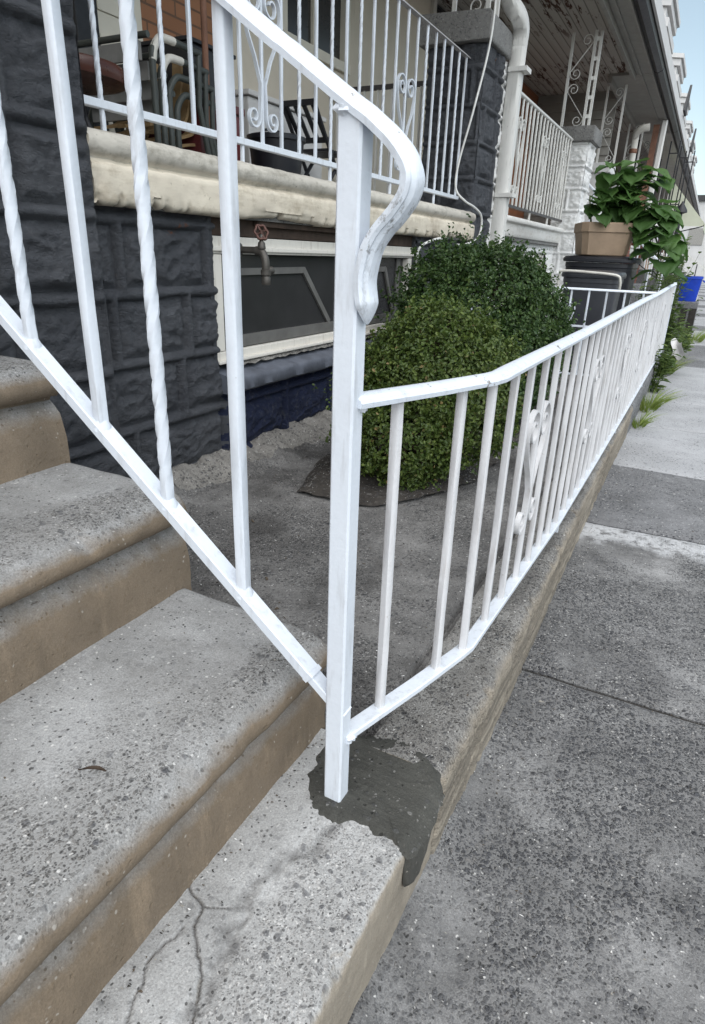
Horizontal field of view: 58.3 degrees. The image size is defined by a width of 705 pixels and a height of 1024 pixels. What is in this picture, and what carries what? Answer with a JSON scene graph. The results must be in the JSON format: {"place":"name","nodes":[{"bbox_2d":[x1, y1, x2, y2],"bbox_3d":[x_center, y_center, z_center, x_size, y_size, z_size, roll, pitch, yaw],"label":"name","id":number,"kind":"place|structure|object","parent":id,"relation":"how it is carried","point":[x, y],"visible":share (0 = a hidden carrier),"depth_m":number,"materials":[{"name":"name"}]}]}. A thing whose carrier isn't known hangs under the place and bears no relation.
{"place":"outdoors","nodes":[
{"label":"outdoors","id":0,"kind":"place"},
{"bbox_2d":[158,377,587,736],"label":"yard floor","id":1,"kind":"structure","parent":0,"point":[282,510],"depth_m":2.03,"materials":[{"name":"concrete"}]},
{"bbox_2d":[172,384,397,490],"bbox_3d":[0.085,-0.647,3.790,0.296,0.127,3.300,13,25,25],"label":"mortar fillet","id":2,"kind":"object","parent":1,"relation":"on","point":[206,469],"visible":0.29,"depth_m":2.90,"materials":[{"name":"grey concrete"}]},
{"bbox_2d":[297,393,564,505],"bbox_3d":[0.572,-0.467,3.487,0.731,0.042,2.600,13,25,25],"label":"soil bed","id":3,"kind":"object","parent":1,"relation":"on","point":[317,482],"visible":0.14,"depth_m":2.58,"materials":[{"name":"soil"}]},
{"bbox_2d":[312,276,528,493],"bbox_3d":[0.298,-0.528,2.638,0.858,0.871,0.774,13,25,25],"label":"boxwood shrub","id":4,"kind":"object","parent":3,"relation":"on","point":[466,343],"visible":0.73,"depth_m":2.44,"materials":[{"name":"green plant"}]},
{"bbox_2d":[371,213,590,426],"bbox_3d":[0.698,-1.076,3.667,1.222,1.196,1.187,13,25,25],"label":"boxwood shrub","id":5,"kind":"object","parent":3,"relation":"on","point":[537,311],"visible":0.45,"depth_m":3.41,"materials":[{"name":"green plant"}]},
{"bbox_2d":[471,284,655,375],"bbox_3d":[1.476,-1.363,4.742,1.384,0.625,0.084,11,24,20],"label":"cross fence","id":6,"kind":"object","parent":1,"relation":"on","point":[607,291],"visible":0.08,"depth_m":4.57,"materials":[{"name":"white metal"}]},
{"bbox_2d":[347,670,704,1023],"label":"sidewalk","id":7,"kind":"structure","parent":0,"point":[639,816],"depth_m":1.22,"materials":[{"name":"grey concrete"}]},
{"bbox_2d":[0,356,443,1023],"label":"concrete steps","id":8,"kind":"structure","parent":7,"relation":"on","point":[104,874],"depth_m":0.98,"materials":[{"name":"grey concrete"}]},
{"bbox_2d":[78,765,106,771],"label":"dry leaf","id":9,"kind":"object","parent":8,"relation":"on","point":[96,767],"visible":1,"depth_m":0.86,"materials":[{"name":"brown plant"}]},
{"bbox_2d":[0,0,424,801],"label":"stair railing","id":10,"kind":"object","parent":8,"relation":"on","point":[360,242],"visible":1,"depth_m":0.90,"materials":[{"name":"white metal"}]},
{"bbox_2d":[522,325,704,725],"bbox_3d":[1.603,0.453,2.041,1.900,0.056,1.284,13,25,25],"label":"sidewalk","id":11,"kind":"structure","parent":0,"point":[619,639],"depth_m":2.11,"materials":[{"name":"grey concrete"}]},
{"bbox_2d":[373,405,632,854],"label":"kerb","id":12,"kind":"structure","parent":11,"relation":"on","point":[454,757],"depth_m":1.50,"materials":[{"name":"concrete"}]},
{"bbox_2d":[626,346,663,435],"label":"kerb","id":13,"kind":"structure","parent":11,"relation":"on","point":[641,393],"depth_m":4.92,"materials":[{"name":"grey concrete"}]},
{"bbox_2d":[346,282,676,742],"bbox_3d":[1.685,-0.914,3.779,0.133,0.722,6.903,13,25,26],"label":"yard fence","id":14,"kind":"object","parent":13,"relation":"on","point":[632,336],"visible":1,"depth_m":1.49,"materials":[{"name":"white metal"}]},
{"bbox_2d":[662,288,689,364],"bbox_3d":[3.689,-2.146,7.351,0.394,0.863,0.581,13,25,25],"label":"weed","id":15,"kind":"object","parent":11,"relation":"on","point":[673,319],"visible":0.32,"depth_m":7.25,"materials":[{"name":"green plant"}]},
{"bbox_2d":[678,195,704,279],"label":"end building","id":16,"kind":"structure","parent":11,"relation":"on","point":[696,240],"depth_m":49.45,"materials":[{"name":"white"}]},
{"bbox_2d":[687,228,703,244],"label":"window","id":17,"kind":"structure","parent":16,"relation":"in","point":[697,234],"depth_m":49.22,"materials":[{"name":"white"}]},
{"bbox_2d":[550,298,677,379],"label":"yard ground","id":18,"kind":"structure","parent":0,"point":[583,371],"depth_m":5.30,"materials":[{"name":"concrete"}]},
{"bbox_2d":[556,269,626,370],"bbox_3d":[1.994,-1.624,5.377,0.498,0.819,0.594,13,25,25],"label":"trash bin","id":19,"kind":"object","parent":18,"relation":"on","point":[595,279],"visible":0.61,"depth_m":5.09,"materials":[{"name":"grey plastic"}]},
{"bbox_2d":[563,255,641,311],"bbox_3d":[2.266,-1.891,5.900,0.622,0.934,0.767,13,25,25],"label":"trash bin","id":20,"kind":"object","parent":18,"relation":"on","point":[629,267],"visible":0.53,"depth_m":5.46,"materials":[{"name":"black plastic"}]},
{"bbox_2d":[574,222,632,255],"bbox_3d":[2.209,-2.404,5.578,0.456,0.259,0.456,5,22,6],"label":"planter","id":21,"kind":"object","parent":20,"relation":"on","point":[598,238],"visible":0.93,"depth_m":5.40,"materials":[{"name":"plastic"}]},
{"bbox_2d":[584,158,687,281],"bbox_3d":[2.506,-2.519,5.482,0.932,0.952,0.892,13,25,25],"label":"leafy plant","id":22,"kind":"object","parent":21,"relation":"in","point":[622,203],"visible":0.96,"depth_m":5.29,"materials":[{"name":"green plant"}]},
{"bbox_2d":[629,283,646,304],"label":"concrete steps","id":23,"kind":"structure","parent":18,"relation":"on","point":[637,286],"depth_m":12.55,"materials":[{"name":"grey concrete"}]},
{"bbox_2d":[629,239,704,299],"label":"stair railing","id":24,"kind":"object","parent":23,"relation":"on","point":[695,261],"visible":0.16,"depth_m":12.58,"materials":[{"name":"white metal"}]},
{"bbox_2d":[636,269,673,299],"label":"concrete steps","id":25,"kind":"structure","parent":18,"relation":"on","point":[640,278],"depth_m":16.45,"materials":[{"name":"grey concrete"}]},
{"bbox_2d":[633,257,678,305],"bbox_3d":[3.107,-2.154,6.590,0.512,0.953,0.647,0,22,-5],"label":"weed","id":26,"kind":"object","parent":18,"relation":"on","point":[652,286],"visible":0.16,"depth_m":6.45,"materials":[{"name":"green plant"}]},
{"bbox_2d":[651,268,677,292],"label":"concrete steps","id":27,"kind":"structure","parent":18,"relation":"on","point":[657,276],"depth_m":20.32,"materials":[{"name":"grey concrete"}]},
{"bbox_2d":[663,236,693,302],"bbox_3d":[4.728,-3.380,9.288,0.478,1.274,0.852,13,25,25],"label":"weed","id":28,"kind":"object","parent":18,"relation":"on","point":[681,265],"visible":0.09,"depth_m":9.23,"materials":[{"name":"green plant"}]},
{"bbox_2d":[659,251,701,321],"bbox_3d":[3.566,-2.408,7.106,0.692,1.060,0.438,-15,28,-35],"label":"weed","id":29,"kind":"object","parent":18,"relation":"on","point":[683,283],"visible":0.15,"depth_m":7.03,"materials":[{"name":"green plant"}]},
{"bbox_2d":[587,465,704,544],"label":"sidewalk","id":30,"kind":"structure","parent":0,"point":[660,504],"depth_m":3.16,"materials":[{"name":"grey concrete"}]},
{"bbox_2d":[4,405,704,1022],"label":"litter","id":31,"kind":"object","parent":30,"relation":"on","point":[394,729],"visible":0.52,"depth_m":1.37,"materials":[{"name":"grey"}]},
{"bbox_2d":[613,426,704,480],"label":"sidewalk","id":32,"kind":"structure","parent":0,"point":[657,450],"depth_m":4.04,"materials":[{"name":"grey concrete"}]},
{"bbox_2d":[632,410,663,428],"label":"grass tuft","id":33,"kind":"object","parent":32,"relation":"on","point":[643,422],"visible":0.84,"depth_m":4.65,"materials":[{"name":"green plant"}]},
{"bbox_2d":[635,399,704,433],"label":"sidewalk","id":34,"kind":"structure","parent":0,"point":[687,417],"depth_m":4.97,"materials":[{"name":"grey concrete"}]},
{"bbox_2d":[640,387,681,412],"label":"grass tuft","id":35,"kind":"object","parent":34,"relation":"on","point":[656,403],"visible":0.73,"depth_m":5.17,"materials":[{"name":"green plant"}]},
{"bbox_2d":[645,383,704,405],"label":"sidewalk","id":36,"kind":"structure","parent":0,"point":[692,395],"depth_m":5.88,"materials":[{"name":"grey concrete"}]},
{"bbox_2d":[649,339,682,392],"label":"weed","id":37,"kind":"object","parent":36,"relation":"on","point":[655,385],"visible":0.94,"depth_m":5.85,"materials":[{"name":"green plant"}]},
{"bbox_2d":[664,201,686,286],"bbox_3d":[5.517,-4.354,10.954,0.200,1.857,0.200,13,25,25],"label":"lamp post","id":38,"kind":"object","parent":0,"point":[682,208],"visible":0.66,"depth_m":10.60,"materials":[{"name":"black metal"}]},
{"bbox_2d":[655,366,704,386],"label":"sidewalk","id":39,"kind":"structure","parent":0,"point":[692,376],"depth_m":6.76,"materials":[{"name":"grey concrete"}]},
{"bbox_2d":[659,321,694,373],"bbox_3d":[3.467,-1.750,6.764,0.572,0.573,0.413,-12,26,-30],"label":"weed","id":40,"kind":"object","parent":39,"relation":"on","point":[687,343],"visible":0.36,"depth_m":6.73,"materials":[{"name":"green plant"}]},
{"bbox_2d":[670,338,683,359],"bbox_3d":[3.191,-1.597,6.211,0.094,0.200,0.162,-8,24,-22],"label":"paper scrap","id":41,"kind":"object","parent":40,"relation":"attached to","point":[676,344],"visible":0.88,"depth_m":6.24,"materials":[{"name":"white paper"}]},
{"bbox_2d":[658,356,697,375],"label":"grass tuft","id":42,"kind":"object","parent":39,"relation":"on","point":[674,369],"visible":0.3,"depth_m":6.89,"materials":[{"name":"green plant"}]},
{"bbox_2d":[667,354,704,367],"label":"sidewalk","id":43,"kind":"structure","parent":0,"point":[699,362],"depth_m":7.88,"materials":[{"name":"grey concrete"}]},
{"bbox_2d":[669,326,698,348],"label":"weed","id":44,"kind":"object","parent":43,"relation":"on","point":[683,347],"visible":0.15,"depth_m":7.91,"materials":[{"name":"green plant"}]},
{"bbox_2d":[673,0,704,194],"label":"sky","id":45,"kind":"structure","parent":0,"point":[689,39],"materials":[{"name":"blue"}]},
{"bbox_2d":[684,345,704,355],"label":"sidewalk","id":46,"kind":"structure","parent":0,"point":[698,350],"depth_m":8.81,"materials":[{"name":"grey concrete"}]},
{"bbox_2d":[690,339,704,345],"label":"sidewalk","id":47,"kind":"structure","parent":0,"point":[702,343],"depth_m":9.70,"materials":[{"name":"grey concrete"}]},
{"bbox_2d":[673,301,698,336],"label":"cinder block","id":48,"kind":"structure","parent":47,"relation":"on","point":[690,315],"depth_m":10.22,"materials":[{"name":"grey concrete"}]},
{"bbox_2d":[677,276,704,301],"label":"recycling bin","id":49,"kind":"object","parent":48,"relation":"on","point":[694,284],"visible":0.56,"depth_m":10.13,"materials":[{"name":"blue plastic"}]},
{"bbox_2d":[680,329,704,342],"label":"grass tuft","id":50,"kind":"object","parent":47,"relation":"on","point":[699,338],"visible":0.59,"depth_m":9.86,"materials":[{"name":"green plant"}]},
{"bbox_2d":[691,330,704,336],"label":"sidewalk","id":51,"kind":"structure","parent":0,"point":[695,331],"depth_m":11.18,"materials":[{"name":"grey concrete"}]},
{"bbox_2d":[693,325,704,330],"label":"sidewalk","id":52,"kind":"structure","parent":0,"point":[701,328],"depth_m":11.96,"materials":[{"name":"grey concrete"}]},
{"bbox_2d":[694,320,704,325],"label":"sidewalk","id":53,"kind":"structure","parent":0,"point":[700,323],"depth_m":12.98,"materials":[{"name":"grey concrete"}]},
{"bbox_2d":[695,317,704,320],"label":"sidewalk","id":54,"kind":"structure","parent":0,"point":[700,318],"depth_m":14.13,"materials":[{"name":"grey concrete"}]},
{"bbox_2d":[696,313,704,316],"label":"sidewalk","id":55,"kind":"structure","parent":0,"point":[700,315],"depth_m":15.07,"materials":[{"name":"grey concrete"}]},
{"label":"road","id":56,"kind":"structure","parent":0,"visible":0},
{"bbox_2d":[0,0,530,478],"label":"row house","id":57,"kind":"structure","parent":56,"relation":"on","point":[288,334],"depth_m":2.56,"materials":[{"name":"grey paint"}]},
{"bbox_2d":[79,52,125,127],"bbox_3d":[-1.083,-1.497,2.371,0.476,0.308,0.476,13,25,25],"label":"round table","id":58,"kind":"object","parent":57,"relation":"on","point":[112,77],"visible":0.3,"depth_m":2.28,"materials":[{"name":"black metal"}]},
{"bbox_2d":[96,0,142,132],"bbox_3d":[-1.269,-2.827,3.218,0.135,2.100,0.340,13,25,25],"label":"door","id":59,"kind":"structure","parent":57,"relation":"in","point":[107,10],"depth_m":3.29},
{"bbox_2d":[78,30,210,154],"bbox_3d":[-0.952,-1.770,2.797,0.549,0.486,0.384,13,25,25],"label":"patio chair","id":60,"kind":"object","parent":57,"relation":"on","point":[113,53],"visible":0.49,"depth_m":2.58,"materials":[{"name":"grey metal"}]},
{"bbox_2d":[85,73,217,156],"bbox_3d":[-0.925,-1.758,2.919,0.547,0.373,0.383,13,25,25],"label":"patio chair","id":61,"kind":"object","parent":57,"relation":"on","point":[121,97],"visible":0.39,"depth_m":2.71,"materials":[{"name":"grey metal"}]},
{"bbox_2d":[88,91,216,148],"bbox_3d":[-0.911,-1.752,2.980,0.547,0.320,0.382,13,25,25],"label":"patio chair","id":62,"kind":"object","parent":57,"relation":"on","point":[93,116],"visible":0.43,"depth_m":2.75,"materials":[{"name":"grey metal"}]},
{"bbox_2d":[117,52,215,155],"bbox_3d":[-0.938,-1.764,2.858,0.549,0.431,0.384,13,25,25],"label":"patio chair","id":63,"kind":"object","parent":57,"relation":"on","point":[169,58],"visible":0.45,"depth_m":2.69,"materials":[{"name":"grey metal"}]},
{"bbox_2d":[148,94,244,160],"bbox_3d":[-0.811,-1.826,3.138,0.440,0.340,0.350,13,25,25],"label":"storage chest","id":64,"kind":"object","parent":57,"relation":"on","point":[197,139],"visible":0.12,"depth_m":2.95,"materials":[{"name":"red paint"}]},
{"bbox_2d":[139,35,235,94],"bbox_3d":[-0.817,-2.073,3.008,0.400,0.210,0.340,13,25,25],"label":"chair","id":65,"kind":"object","parent":64,"relation":"on","point":[170,49],"visible":0.19,"depth_m":2.84,"materials":[{"name":"metal"}]},
{"bbox_2d":[200,0,209,125],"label":"broom pole","id":66,"kind":"object","parent":57,"relation":"on","point":[204,34],"visible":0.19,"depth_m":2.77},
{"bbox_2d":[240,224,274,284],"bbox_3d":[-0.412,-1.050,2.578,0.193,0.227,0.077,13,25,25],"label":"hose tap","id":67,"kind":"object","parent":57,"relation":"attached to","point":[267,270],"visible":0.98,"depth_m":2.54,"materials":[{"name":"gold metal"}]},
{"bbox_2d":[246,128,305,174],"bbox_3d":[-0.403,-1.870,3.357,0.310,0.281,0.310,13,25,25],"label":"black tub","id":68,"kind":"object","parent":57,"relation":"on","point":[270,160],"visible":0.56,"depth_m":3.25,"materials":[{"name":"plastic"}]},
{"bbox_2d":[84,0,470,203],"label":"porch railing","id":69,"kind":"object","parent":57,"relation":"on","point":[101,104],"visible":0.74,"depth_m":2.93,"materials":[{"name":"metal"}]},
{"bbox_2d":[235,88,325,178],"bbox_3d":[-0.588,-2.310,4.085,0.460,0.530,0.870,13,25,25],"label":"white cabinet","id":70,"kind":"object","parent":57,"relation":"on","point":[250,97],"visible":0.16,"depth_m":3.76,"materials":[{"name":"white plastic"}]},
{"bbox_2d":[283,98,336,179],"bbox_3d":[-0.220,-2.217,3.930,0.244,0.516,0.477,13,25,25],"label":"folding chair","id":71,"kind":"object","parent":57,"relation":"on","point":[322,153],"visible":0.4,"depth_m":3.79,"materials":[{"name":"black metal"}]},
{"bbox_2d":[212,236,413,364],"bbox_3d":[-0.108,-1.172,3.381,0.080,0.495,2.045,13,25,25],"label":"cellar window","id":72,"kind":"structure","parent":57,"relation":"in","point":[296,311],"depth_m":3.06,"materials":[{"name":"beige paint"}]},
{"bbox_2d":[283,0,350,75],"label":"porch window","id":73,"kind":"structure","parent":57,"relation":"in","point":[289,6],"depth_m":4.89,"materials":[{"name":"black glass"}]},
{"bbox_2d":[335,80,426,193],"bbox_3d":[0.193,-2.938,5.054,0.870,0.805,0.035,13,25,25],"label":"divider railing","id":74,"kind":"object","parent":57,"relation":"on","point":[377,88],"visible":0.26,"depth_m":4.92,"materials":[{"name":"metal"}]},
{"bbox_2d":[415,0,496,261],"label":"cable","id":75,"kind":"object","parent":57,"relation":"attached to","point":[464,141],"visible":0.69,"depth_m":4.28,"materials":[{"name":"white plastic"}]},
{"bbox_2d":[353,0,670,341],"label":"row house","id":76,"kind":"structure","parent":56,"relation":"on","point":[568,39],"depth_m":7.17,"materials":[{"name":"white paint"}]},
{"bbox_2d":[422,0,444,150],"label":"porch window","id":77,"kind":"structure","parent":76,"relation":"in","point":[435,8],"depth_m":6.54,"materials":[{"name":"beige paint"}]},
{"bbox_2d":[501,253,543,305],"bbox_3d":[1.748,-2.450,6.701,0.063,0.550,1.950,13,25,25],"label":"cellar window","id":78,"kind":"structure","parent":76,"relation":"in","point":[524,253],"depth_m":7.21,"materials":[{"name":"beige paint"}]},
{"bbox_2d":[507,92,572,224],"bbox_3d":[1.860,-3.384,6.260,0.034,0.930,2.750,13,25,25],"label":"porch railing","id":79,"kind":"object","parent":76,"relation":"on","point":[544,144],"visible":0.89,"depth_m":6.21,"materials":[{"name":"white metal"}]},
{"bbox_2d":[589,183,664,302],"bbox_3d":[3.284,-3.285,7.963,1.325,1.808,0.036,13,25,25],"label":"stair railing","id":80,"kind":"object","parent":76,"relation":"attached to","point":[592,189],"visible":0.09,"depth_m":7.83,"materials":[{"name":"white metal"}]},
{"bbox_2d":[523,53,691,221],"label":"row house","id":81,"kind":"structure","parent":56,"relation":"on","point":[653,99],"depth_m":9.65,"materials":[{"name":"white paint"}]},
{"bbox_2d":[628,123,649,165],"bbox_3d":[4.603,-4.910,10.688,0.168,2.854,0.318,-11,26,-29],"label":"downspout","id":82,"kind":"object","parent":81,"relation":"attached to","point":[636,133],"visible":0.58,"depth_m":10.27,"materials":[{"name":"white metal"}]},
{"bbox_2d":[640,120,667,228],"bbox_3d":[5.599,-6.176,11.646,0.400,1.790,0.130,13,25,25],"label":"porch post","id":83,"kind":"object","parent":81,"relation":"attached to","point":[654,144],"visible":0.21,"depth_m":11.48,"materials":[{"name":"white paint"}]},
{"bbox_2d":[607,0,696,282],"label":"row house","id":84,"kind":"structure","parent":56,"relation":"on","point":[671,13],"depth_m":13.93,"materials":[{"name":"white paint"}]},
{"bbox_2d":[648,141,680,262],"bbox_3d":[6.591,-6.524,13.382,0.195,2.320,0.025,13,25,25],"label":"porch post","id":85,"kind":"object","parent":84,"relation":"attached to","point":[669,153],"visible":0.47,"depth_m":13.09,"materials":[{"name":"black metal"}]},
{"bbox_2d":[659,146,690,259],"bbox_3d":[7.068,-6.715,13.887,0.195,2.320,0.025,13,25,25],"label":"porch post","id":86,"kind":"object","parent":84,"relation":"attached to","point":[680,157],"visible":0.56,"depth_m":13.65,"materials":[{"name":"black metal"}]},
{"bbox_2d":[664,151,695,260],"bbox_3d":[7.456,-6.926,14.434,0.195,2.320,0.025,13,25,25],"label":"porch post","id":87,"kind":"object","parent":84,"relation":"on","point":[692,161],"visible":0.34,"depth_m":14.18,"materials":[{"name":"black metal"}]},
{"bbox_2d":[669,184,704,233],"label":"awning","id":88,"kind":"object","parent":84,"relation":"attached to","point":[691,217],"visible":0.47,"depth_m":14.36,"materials":[{"name":"beige fabric"}]},
{"bbox_2d":[615,53,693,278],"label":"row house","id":89,"kind":"structure","parent":56,"relation":"on","point":[679,63],"depth_m":17.49,"materials":[{"name":"white paint"}]},
{"bbox_2d":[636,93,695,267],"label":"row house","id":90,"kind":"structure","parent":56,"relation":"on","point":[691,190],"depth_m":21.73,"materials":[{"name":"white brick"}]},
{"bbox_2d":[654,120,697,260],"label":"row house","id":91,"kind":"structure","parent":56,"relation":"on","point":[692,200],"depth_m":25.12,"materials":[{"name":"white brick"}]},
{"bbox_2d":[678,140,699,235],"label":"row house","id":92,"kind":"structure","parent":56,"relation":"on","point":[696,207],"depth_m":29.08,"materials":[{"name":"beige brick"}]},
{"bbox_2d":[680,155,700,240],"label":"row house","id":93,"kind":"structure","parent":56,"relation":"on","point":[693,166],"depth_m":32.89,"materials":[{"name":"white brick"}]}
]}

